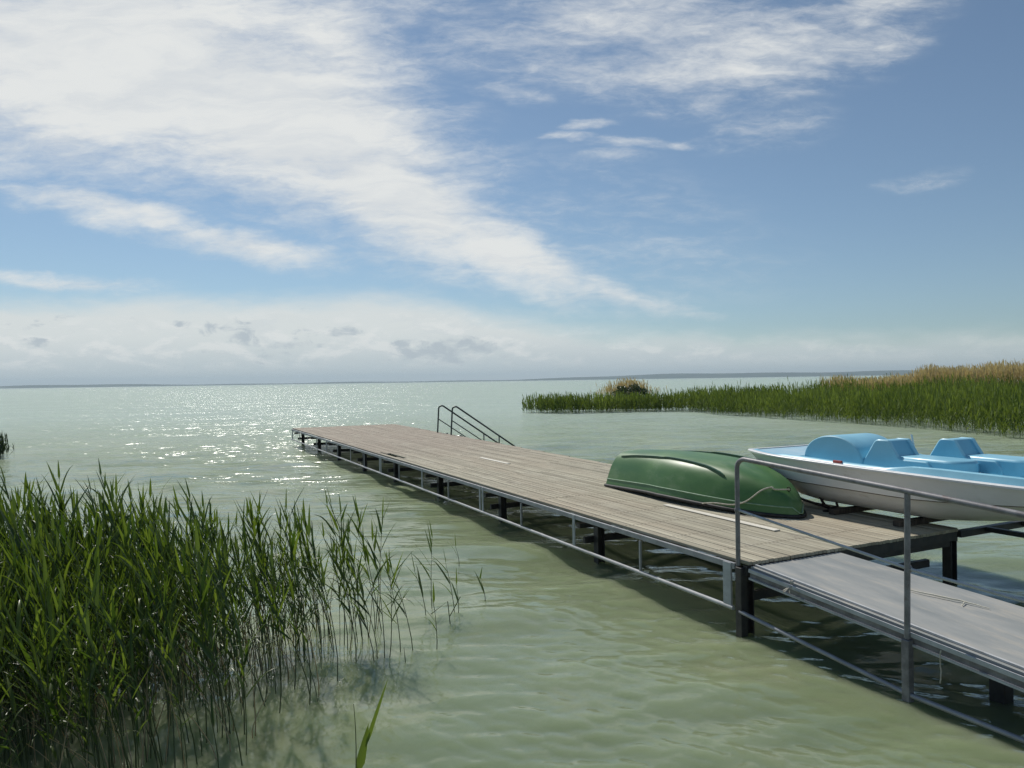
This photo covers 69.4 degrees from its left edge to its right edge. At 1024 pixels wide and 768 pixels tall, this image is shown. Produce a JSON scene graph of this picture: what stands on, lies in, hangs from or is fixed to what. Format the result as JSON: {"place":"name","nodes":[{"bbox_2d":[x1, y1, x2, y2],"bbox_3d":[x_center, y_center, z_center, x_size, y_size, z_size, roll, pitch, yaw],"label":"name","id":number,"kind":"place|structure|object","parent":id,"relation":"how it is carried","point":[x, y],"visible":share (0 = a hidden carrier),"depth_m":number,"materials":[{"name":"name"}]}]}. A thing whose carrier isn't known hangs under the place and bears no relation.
{"place":"outdoors","nodes":[
{"label":"outdoors","id":0,"kind":"place"},
{"bbox_2d":[0,369,969,388],"bbox_3d":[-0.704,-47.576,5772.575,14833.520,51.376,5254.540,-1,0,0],"label":"hills","id":1,"kind":"structure","parent":0,"point":[741,375],"depth_m":6548.10,"materials":[{"name":"grey"}]},
{"bbox_2d":[0,375,1023,767],"bbox_3d":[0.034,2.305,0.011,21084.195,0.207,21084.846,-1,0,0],"label":"water","id":2,"kind":"structure","parent":0,"point":[546,653],"depth_m":7.17,"materials":[{"name":"liquid"}]},
{"bbox_2d":[0,583,26,767],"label":"reed","id":3,"kind":"object","parent":2,"relation":"in","point":[12,700],"visible":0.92,"depth_m":4.04,"materials":[{"name":"green plant"}]},
{"bbox_2d":[0,570,34,767],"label":"reed","id":4,"kind":"object","parent":2,"relation":"in","point":[1,656],"visible":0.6,"depth_m":4.49,"materials":[{"name":"green plant"}]},
{"bbox_2d":[0,620,38,767],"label":"reed","id":5,"kind":"object","parent":2,"relation":"in","point":[6,643],"visible":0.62,"depth_m":4.43,"materials":[{"name":"green plant"}]},
{"bbox_2d":[0,599,45,767],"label":"reed","id":6,"kind":"object","parent":2,"relation":"in","point":[12,645],"visible":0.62,"depth_m":4.34,"materials":[{"name":"green plant"}]},
{"bbox_2d":[0,617,59,765],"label":"reed","id":7,"kind":"object","parent":2,"relation":"in","point":[43,732],"visible":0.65,"depth_m":4.17,"materials":[{"name":"green plant"}]},
{"bbox_2d":[3,578,61,767],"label":"reed","id":8,"kind":"object","parent":2,"relation":"in","point":[36,659],"visible":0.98,"depth_m":3.94,"materials":[{"name":"green plant"}]},
{"bbox_2d":[16,565,49,754],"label":"reed","id":9,"kind":"object","parent":2,"relation":"in","point":[36,597],"visible":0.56,"depth_m":4.62,"materials":[{"name":"green plant"}]},
{"bbox_2d":[0,564,73,767],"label":"reed","id":10,"kind":"object","parent":2,"relation":"in","point":[20,644],"visible":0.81,"depth_m":4.08,"materials":[{"name":"green plant"}]},
{"bbox_2d":[14,523,72,698],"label":"reed","id":11,"kind":"object","parent":2,"relation":"in","point":[32,545],"visible":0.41,"depth_m":4.93,"materials":[{"name":"green plant"}]},
{"bbox_2d":[0,538,87,748],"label":"reed","id":12,"kind":"object","parent":2,"relation":"in","point":[13,563],"visible":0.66,"depth_m":4.60,"materials":[{"name":"green plant"}]},
{"bbox_2d":[21,603,74,767],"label":"reed","id":13,"kind":"object","parent":2,"relation":"in","point":[38,629],"visible":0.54,"depth_m":4.40,"materials":[{"name":"green plant"}]},
{"bbox_2d":[24,533,75,732],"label":"reed","id":14,"kind":"object","parent":2,"relation":"in","point":[41,554],"visible":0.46,"depth_m":4.96,"materials":[{"name":"green plant"}]},
{"bbox_2d":[11,613,90,767],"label":"reed","id":15,"kind":"object","parent":2,"relation":"in","point":[38,684],"visible":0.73,"depth_m":4.08,"materials":[{"name":"green plant"}]},
{"bbox_2d":[31,657,70,767],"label":"reed","id":16,"kind":"object","parent":2,"relation":"in","point":[54,752],"visible":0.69,"depth_m":4.09,"materials":[{"name":"green plant"}]},
{"bbox_2d":[16,565,89,767],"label":"reed","id":17,"kind":"object","parent":2,"relation":"in","point":[48,701],"visible":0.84,"depth_m":4.09,"materials":[{"name":"green plant"}]},
{"bbox_2d":[27,622,80,767],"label":"reed","id":18,"kind":"object","parent":2,"relation":"in","point":[44,641],"visible":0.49,"depth_m":4.30,"materials":[{"name":"green plant"}]},
{"bbox_2d":[19,546,103,767],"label":"reed","id":19,"kind":"object","parent":2,"relation":"in","point":[49,656],"visible":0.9,"depth_m":4.08,"materials":[{"name":"green plant"}]},
{"bbox_2d":[33,647,98,767],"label":"reed","id":20,"kind":"object","parent":2,"relation":"in","point":[69,691],"visible":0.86,"depth_m":4.09,"materials":[{"name":"green plant"}]},
{"bbox_2d":[34,529,101,734],"bbox_3d":[-2.851,1.899,4.944,0.529,1.908,0.461,-12,-8,33],"label":"reed","id":21,"kind":"object","parent":2,"relation":"in","point":[58,546],"visible":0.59,"depth_m":4.98,"materials":[{"name":"green plant"}]},
{"bbox_2d":[42,582,99,767],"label":"reed","id":22,"kind":"object","parent":2,"relation":"in","point":[58,605],"visible":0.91,"depth_m":4.05,"materials":[{"name":"green plant"}]},
{"bbox_2d":[41,664,103,766],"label":"reed","id":23,"kind":"object","parent":2,"relation":"in","point":[61,683],"visible":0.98,"depth_m":4.02,"materials":[{"name":"green plant"}]},
{"bbox_2d":[43,610,108,767],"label":"reed","id":24,"kind":"object","parent":2,"relation":"in","point":[91,671],"visible":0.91,"depth_m":4.09,"materials":[{"name":"green plant"}]},
{"bbox_2d":[41,570,118,766],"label":"reed","id":25,"kind":"object","parent":2,"relation":"in","point":[63,597],"visible":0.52,"depth_m":4.39,"materials":[{"name":"green plant"}]},
{"bbox_2d":[52,594,113,765],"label":"reed","id":26,"kind":"object","parent":2,"relation":"in","point":[70,644],"visible":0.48,"depth_m":4.48,"materials":[{"name":"green plant"}]},
{"bbox_2d":[65,643,109,767],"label":"reed","id":27,"kind":"object","parent":2,"relation":"in","point":[94,738],"visible":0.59,"depth_m":4.20,"materials":[{"name":"green plant"}]},
{"bbox_2d":[55,568,120,752],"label":"reed","id":28,"kind":"object","parent":2,"relation":"in","point":[66,598],"visible":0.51,"depth_m":4.58,"materials":[{"name":"green plant"}]},
{"bbox_2d":[56,526,120,718],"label":"reed","id":29,"kind":"object","parent":2,"relation":"in","point":[87,566],"visible":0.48,"depth_m":4.90,"materials":[{"name":"green plant"}]},
{"bbox_2d":[50,614,130,767],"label":"reed","id":30,"kind":"object","parent":2,"relation":"in","point":[78,652],"visible":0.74,"depth_m":4.16,"materials":[{"name":"green plant"}]},
{"bbox_2d":[58,571,128,767],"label":"reed","id":31,"kind":"object","parent":2,"relation":"in","point":[86,626],"visible":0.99,"depth_m":3.97,"materials":[{"name":"green plant"}]},
{"bbox_2d":[57,640,130,767],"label":"reed","id":32,"kind":"object","parent":2,"relation":"in","point":[75,671],"visible":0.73,"depth_m":4.15,"materials":[{"name":"green plant"}]},
{"bbox_2d":[63,554,129,767],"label":"reed","id":33,"kind":"object","parent":2,"relation":"in","point":[95,597],"visible":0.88,"depth_m":4.21,"materials":[{"name":"green plant"}]},
{"bbox_2d":[62,601,135,765],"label":"reed","id":34,"kind":"object","parent":2,"relation":"in","point":[85,634],"visible":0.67,"depth_m":4.14,"materials":[{"name":"green plant"}]},
{"bbox_2d":[73,533,136,733],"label":"reed","id":35,"kind":"object","parent":2,"relation":"in","point":[95,557],"visible":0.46,"depth_m":4.82,"materials":[{"name":"green plant"}]},
{"bbox_2d":[81,581,134,756],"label":"reed","id":36,"kind":"object","parent":2,"relation":"in","point":[109,653],"visible":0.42,"depth_m":4.60,"materials":[{"name":"green plant"}]},
{"bbox_2d":[71,572,145,755],"bbox_3d":[-2.413,1.921,4.547,0.444,1.690,0.374,-1,5,-10],"label":"reed","id":37,"kind":"object","parent":2,"relation":"in","point":[91,587],"visible":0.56,"depth_m":4.50,"materials":[{"name":"green plant"}]},
{"bbox_2d":[93,606,140,767],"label":"reed","id":38,"kind":"object","parent":2,"relation":"in","point":[105,661],"visible":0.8,"depth_m":4.19,"materials":[{"name":"green plant"}]},
{"bbox_2d":[78,614,155,758],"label":"reed","id":39,"kind":"object","parent":2,"relation":"in","point":[134,707],"visible":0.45,"depth_m":4.36,"materials":[{"name":"green plant"}]},
{"bbox_2d":[79,569,162,764],"bbox_3d":[-2.306,1.923,4.412,0.337,1.733,0.279,-7,3,-24],"label":"reed","id":40,"kind":"object","parent":2,"relation":"in","point":[122,638],"visible":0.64,"depth_m":4.47,"materials":[{"name":"green plant"}]},
{"bbox_2d":[76,576,168,767],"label":"reed","id":41,"kind":"object","parent":2,"relation":"in","point":[136,674],"visible":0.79,"depth_m":4.34,"materials":[{"name":"green plant"}]},
{"bbox_2d":[94,590,157,767],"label":"reed","id":42,"kind":"object","parent":2,"relation":"in","point":[138,700],"visible":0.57,"depth_m":4.45,"materials":[{"name":"green plant"}]},
{"bbox_2d":[102,566,151,758],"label":"reed","id":43,"kind":"object","parent":2,"relation":"in","point":[143,638],"visible":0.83,"depth_m":4.64,"materials":[{"name":"green plant"}]},
{"bbox_2d":[106,643,150,767],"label":"reed","id":44,"kind":"object","parent":2,"relation":"in","point":[138,713],"visible":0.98,"depth_m":4.07,"materials":[{"name":"green plant"}]},
{"bbox_2d":[98,593,161,767],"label":"reed","id":45,"kind":"object","parent":2,"relation":"in","point":[113,623],"visible":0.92,"depth_m":4.20,"materials":[{"name":"green plant"}]},
{"bbox_2d":[107,509,162,711],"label":"reed","id":46,"kind":"object","parent":2,"relation":"in","point":[127,531],"visible":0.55,"depth_m":5.06,"materials":[{"name":"green plant"}]},
{"bbox_2d":[114,599,156,762],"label":"reed","id":47,"kind":"object","parent":2,"relation":"in","point":[127,661],"visible":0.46,"depth_m":4.58,"materials":[{"name":"green plant"}]},
{"bbox_2d":[101,568,174,707],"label":"reed","id":48,"kind":"object","parent":2,"relation":"in","point":[146,660],"visible":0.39,"depth_m":4.87,"materials":[{"name":"green plant"}]},
{"bbox_2d":[120,537,169,727],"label":"reed","id":49,"kind":"object","parent":2,"relation":"in","point":[161,585],"visible":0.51,"depth_m":4.96,"materials":[{"name":"green plant"}]},
{"bbox_2d":[122,582,168,745],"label":"reed","id":50,"kind":"object","parent":2,"relation":"in","point":[132,607],"visible":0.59,"depth_m":4.74,"materials":[{"name":"green plant"}]},
{"bbox_2d":[113,522,178,684],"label":"reed","id":51,"kind":"object","parent":2,"relation":"in","point":[125,545],"visible":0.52,"depth_m":5.08,"materials":[{"name":"green plant"}]},
{"bbox_2d":[104,572,188,742],"bbox_3d":[-2.290,1.967,4.770,0.388,1.589,0.294,-6,3,9],"label":"reed","id":52,"kind":"object","parent":2,"relation":"in","point":[148,636],"visible":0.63,"depth_m":4.74,"materials":[{"name":"green plant"}]},
{"bbox_2d":[132,553,177,756],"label":"reed","id":53,"kind":"object","parent":2,"relation":"in","point":[153,592],"visible":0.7,"depth_m":4.76,"materials":[{"name":"green plant"}]},
{"bbox_2d":[121,551,191,725],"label":"reed","id":54,"kind":"object","parent":2,"relation":"in","point":[133,576],"visible":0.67,"depth_m":4.77,"materials":[{"name":"green plant"}]},
{"bbox_2d":[144,616,187,767],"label":"reed","id":55,"kind":"object","parent":2,"relation":"in","point":[162,648],"visible":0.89,"depth_m":4.47,"materials":[{"name":"green plant"}]},
{"bbox_2d":[133,508,199,699],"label":"reed","id":56,"kind":"object","parent":2,"relation":"in","point":[164,560],"visible":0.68,"depth_m":5.33,"materials":[{"name":"green plant"}]},
{"bbox_2d":[124,585,209,763],"bbox_3d":[-2.055,1.962,4.529,0.458,1.605,0.264,-8,4,-35],"label":"reed","id":57,"kind":"object","parent":2,"relation":"in","point":[164,634],"visible":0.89,"depth_m":4.48,"materials":[{"name":"green plant"}]},
{"bbox_2d":[129,528,205,681],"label":"reed","id":58,"kind":"object","parent":2,"relation":"in","point":[156,558],"visible":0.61,"depth_m":4.94,"materials":[{"name":"green plant"}]},
{"bbox_2d":[156,580,195,767],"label":"reed","id":59,"kind":"object","parent":2,"relation":"in","point":[170,621],"visible":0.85,"depth_m":4.62,"materials":[{"name":"green plant"}]},
{"bbox_2d":[149,619,202,767],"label":"reed","id":60,"kind":"object","parent":2,"relation":"in","point":[175,667],"visible":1,"depth_m":4.27,"materials":[{"name":"green plant"}]},
{"bbox_2d":[138,531,215,689],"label":"reed","id":61,"kind":"object","parent":2,"relation":"in","point":[172,578],"visible":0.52,"depth_m":5.36,"materials":[{"name":"green plant"}]},
{"bbox_2d":[141,587,216,754],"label":"reed","id":62,"kind":"object","parent":2,"relation":"in","point":[183,664],"visible":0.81,"depth_m":4.60,"materials":[{"name":"green plant"}]},
{"bbox_2d":[0,546,380,767],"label":"dry stalks","id":63,"kind":"object","parent":2,"relation":"in","point":[99,702],"visible":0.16,"depth_m":4.87,"materials":[{"name":"plant"}]},
{"bbox_2d":[165,546,218,698],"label":"reed","id":64,"kind":"object","parent":2,"relation":"in","point":[176,570],"visible":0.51,"depth_m":5.16,"materials":[{"name":"green plant"}]},
{"bbox_2d":[169,547,220,717],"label":"reed","id":65,"kind":"object","parent":2,"relation":"in","point":[183,568],"visible":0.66,"depth_m":5.07,"materials":[{"name":"green plant"}]},
{"bbox_2d":[0,459,396,735],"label":"reed bed","id":66,"kind":"object","parent":2,"relation":"in","point":[43,522],"visible":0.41,"depth_m":6.16,"materials":[{"name":"green plant"}]},
{"bbox_2d":[171,628,229,767],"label":"reed","id":67,"kind":"object","parent":2,"relation":"in","point":[212,712],"visible":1,"depth_m":4.34,"materials":[{"name":"green plant"}]},
{"bbox_2d":[173,517,230,702],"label":"reed","id":68,"kind":"object","parent":2,"relation":"in","point":[208,573],"visible":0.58,"depth_m":5.21,"materials":[{"name":"green plant"}]},
{"bbox_2d":[175,520,243,742],"bbox_3d":[-1.976,1.844,4.784,0.414,1.932,0.526,-2,4,-32],"label":"reed","id":69,"kind":"object","parent":2,"relation":"in","point":[197,547],"visible":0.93,"depth_m":4.77,"materials":[{"name":"green plant"}]},
{"bbox_2d":[172,578,255,765],"bbox_3d":[-1.765,1.938,4.514,0.476,1.669,0.274,-7,7,-21],"label":"reed","id":70,"kind":"object","parent":2,"relation":"in","point":[202,646],"visible":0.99,"depth_m":4.45,"materials":[{"name":"green plant"}]},
{"bbox_2d":[178,545,253,737],"bbox_3d":[-1.900,1.897,4.697,0.565,1.806,0.316,-1,0,0],"label":"reed","id":71,"kind":"object","parent":2,"relation":"in","point":[192,583],"visible":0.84,"depth_m":4.76,"materials":[{"name":"green plant"}]},
{"bbox_2d":[185,562,251,743],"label":"reed","id":72,"kind":"object","parent":2,"relation":"in","point":[214,645],"visible":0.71,"depth_m":4.79,"materials":[{"name":"green plant"}]},
{"bbox_2d":[192,535,257,703],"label":"reed","id":73,"kind":"object","parent":2,"relation":"in","point":[219,604],"visible":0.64,"depth_m":5.22,"materials":[{"name":"green plant"}]},
{"bbox_2d":[185,553,264,705],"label":"reed","id":74,"kind":"object","parent":2,"relation":"in","point":[227,628],"visible":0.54,"depth_m":5.24,"materials":[{"name":"green plant"}]},
{"bbox_2d":[207,550,248,732],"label":"reed","id":75,"kind":"object","parent":2,"relation":"in","point":[220,599],"visible":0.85,"depth_m":4.98,"materials":[{"name":"green plant"}]},
{"bbox_2d":[200,560,272,734],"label":"reed","id":76,"kind":"object","parent":2,"relation":"in","point":[226,603],"visible":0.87,"depth_m":4.92,"materials":[{"name":"green plant"}]},
{"bbox_2d":[221,581,273,714],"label":"reed","id":77,"kind":"object","parent":2,"relation":"in","point":[245,616],"visible":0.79,"depth_m":5.16,"materials":[{"name":"green plant"}]},
{"bbox_2d":[221,588,278,754],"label":"reed","id":78,"kind":"object","parent":2,"relation":"in","point":[241,652],"visible":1,"depth_m":4.61,"materials":[{"name":"green plant"}]},
{"bbox_2d":[225,550,275,693],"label":"reed","id":79,"kind":"object","parent":2,"relation":"in","point":[250,583],"visible":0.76,"depth_m":5.45,"materials":[{"name":"green plant"}]},
{"bbox_2d":[234,539,267,701],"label":"reed","id":80,"kind":"object","parent":2,"relation":"in","point":[257,595],"visible":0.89,"depth_m":5.43,"materials":[{"name":"green plant"}]},
{"bbox_2d":[221,540,280,706],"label":"reed","id":81,"kind":"object","parent":2,"relation":"in","point":[237,576],"visible":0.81,"depth_m":5.25,"materials":[{"name":"green plant"}]},
{"bbox_2d":[242,558,319,694],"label":"reed","id":82,"kind":"object","parent":2,"relation":"in","point":[273,608],"visible":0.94,"depth_m":5.34,"materials":[{"name":"green plant"}]},
{"bbox_2d":[255,538,316,712],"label":"reed","id":83,"kind":"object","parent":2,"relation":"in","point":[270,554],"visible":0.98,"depth_m":5.19,"materials":[{"name":"green plant"}]},
{"bbox_2d":[274,508,311,704],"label":"reed","id":84,"kind":"object","parent":2,"relation":"in","point":[293,566],"visible":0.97,"depth_m":5.35,"materials":[{"name":"green plant"}]},
{"bbox_2d":[273,582,317,701],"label":"reed","id":85,"kind":"object","parent":2,"relation":"in","point":[296,632],"visible":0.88,"depth_m":5.44,"materials":[{"name":"green plant"}]},
{"bbox_2d":[271,523,320,689],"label":"reed","id":86,"kind":"object","parent":2,"relation":"in","point":[292,541],"visible":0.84,"depth_m":5.56,"materials":[{"name":"green plant"}]},
{"bbox_2d":[303,504,337,680],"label":"reed","id":87,"kind":"object","parent":2,"relation":"in","point":[309,530],"visible":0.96,"depth_m":5.74,"materials":[{"name":"green plant"}]},
{"bbox_2d":[317,523,349,649],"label":"reed","id":88,"kind":"object","parent":2,"relation":"in","point":[323,534],"visible":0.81,"depth_m":6.40,"materials":[{"name":"green plant"}]},
{"bbox_2d":[314,542,356,661],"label":"reed","id":89,"kind":"object","parent":2,"relation":"in","point":[342,584],"visible":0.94,"depth_m":6.11,"materials":[{"name":"green plant"}]},
{"bbox_2d":[336,560,379,660],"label":"reed","id":90,"kind":"object","parent":2,"relation":"in","point":[361,615],"visible":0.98,"depth_m":6.09,"materials":[{"name":"green plant"}]},
{"bbox_2d":[339,551,377,658],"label":"reed","id":91,"kind":"object","parent":2,"relation":"in","point":[361,590],"visible":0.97,"depth_m":6.09,"materials":[{"name":"green plant"}]},
{"bbox_2d":[353,680,387,767],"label":"reed","id":92,"kind":"object","parent":2,"relation":"in","point":[360,759],"visible":1,"depth_m":4.00,"materials":[{"name":"green plant"}]},
{"bbox_2d":[361,520,414,657],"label":"reed","id":93,"kind":"object","parent":2,"relation":"in","point":[374,545],"visible":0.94,"depth_m":6.24,"materials":[{"name":"green plant"}]},
{"bbox_2d":[372,548,416,656],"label":"reed","id":94,"kind":"object","parent":2,"relation":"in","point":[393,576],"visible":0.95,"depth_m":6.14,"materials":[{"name":"green plant"}]},
{"bbox_2d":[291,424,957,633],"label":"jetty","id":95,"kind":"object","parent":2,"relation":"in","point":[537,478],"visible":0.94,"depth_m":9.40,"materials":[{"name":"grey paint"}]},
{"bbox_2d":[437,405,514,445],"bbox_3d":[-1.012,1.806,24.041,2.581,2.282,1.252,-1,0,-26],"label":"bathing ladder","id":96,"kind":"object","parent":95,"relation":"attached to","point":[452,413],"visible":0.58,"depth_m":23.81,"materials":[{"name":"metal"}]},
{"bbox_2d":[604,449,806,518],"bbox_3d":[2.664,1.268,10.114,1.379,0.597,3.374,-1,0,-25],"label":"rowing boat","id":97,"kind":"object","parent":95,"relation":"on","point":[695,477],"visible":0.97,"depth_m":9.48,"materials":[{"name":"green paint"}]},
{"bbox_2d":[829,506,874,514],"bbox_3d":[4.387,1.512,9.093,1.300,0.060,0.090,-1,0,-26],"label":"timber bearer","id":98,"kind":"object","parent":95,"relation":"on","point":[842,510],"visible":0.49,"depth_m":8.87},
{"bbox_2d":[748,433,1023,520],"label":"pedal boat","id":99,"kind":"object","parent":98,"relation":"on","point":[965,468],"visible":0.93,"depth_m":8.16,"materials":[{"name":"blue plastic"}]},
{"bbox_2d":[735,457,1023,743],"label":"gangway","id":100,"kind":"object","parent":95,"relation":"attached to","point":[888,602],"visible":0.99,"depth_m":5.58,"materials":[{"name":"wood"}]},
{"bbox_2d":[893,517,943,526],"bbox_3d":[4.761,1.510,8.330,1.300,0.060,0.090,-1,0,-26],"label":"timber bearer","id":101,"kind":"object","parent":95,"relation":"on","point":[914,521],"visible":0.49,"depth_m":8.14,"materials":[{"name":"wood"}]},
{"bbox_2d":[590,377,666,397],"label":"bush","id":102,"kind":"object","parent":2,"relation":"on","point":[630,387],"visible":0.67,"depth_m":58.53,"materials":[{"name":"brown plant"}]},
{"bbox_2d":[522,371,1023,436],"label":"reed bank","id":103,"kind":"structure","parent":2,"relation":"in","point":[980,403],"depth_m":39.21,"materials":[{"name":"green plant"}]},
{"bbox_2d":[816,359,1023,395],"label":"dry reed bank","id":104,"kind":"structure","parent":2,"relation":"in","point":[1003,369],"depth_m":48.15,"materials":[{"name":"plant"}]},
{"bbox_2d":[957,521,1023,537],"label":"support frame","id":105,"kind":"object","parent":2,"relation":"in","point":[1003,528],"visible":0.86,"depth_m":8.04,"materials":[{"name":"metal"}]},
{"bbox_2d":[0,0,1023,385],"label":"sky","id":106,"kind":"structure","parent":0,"point":[193,192],"materials":[{"name":"blue"}]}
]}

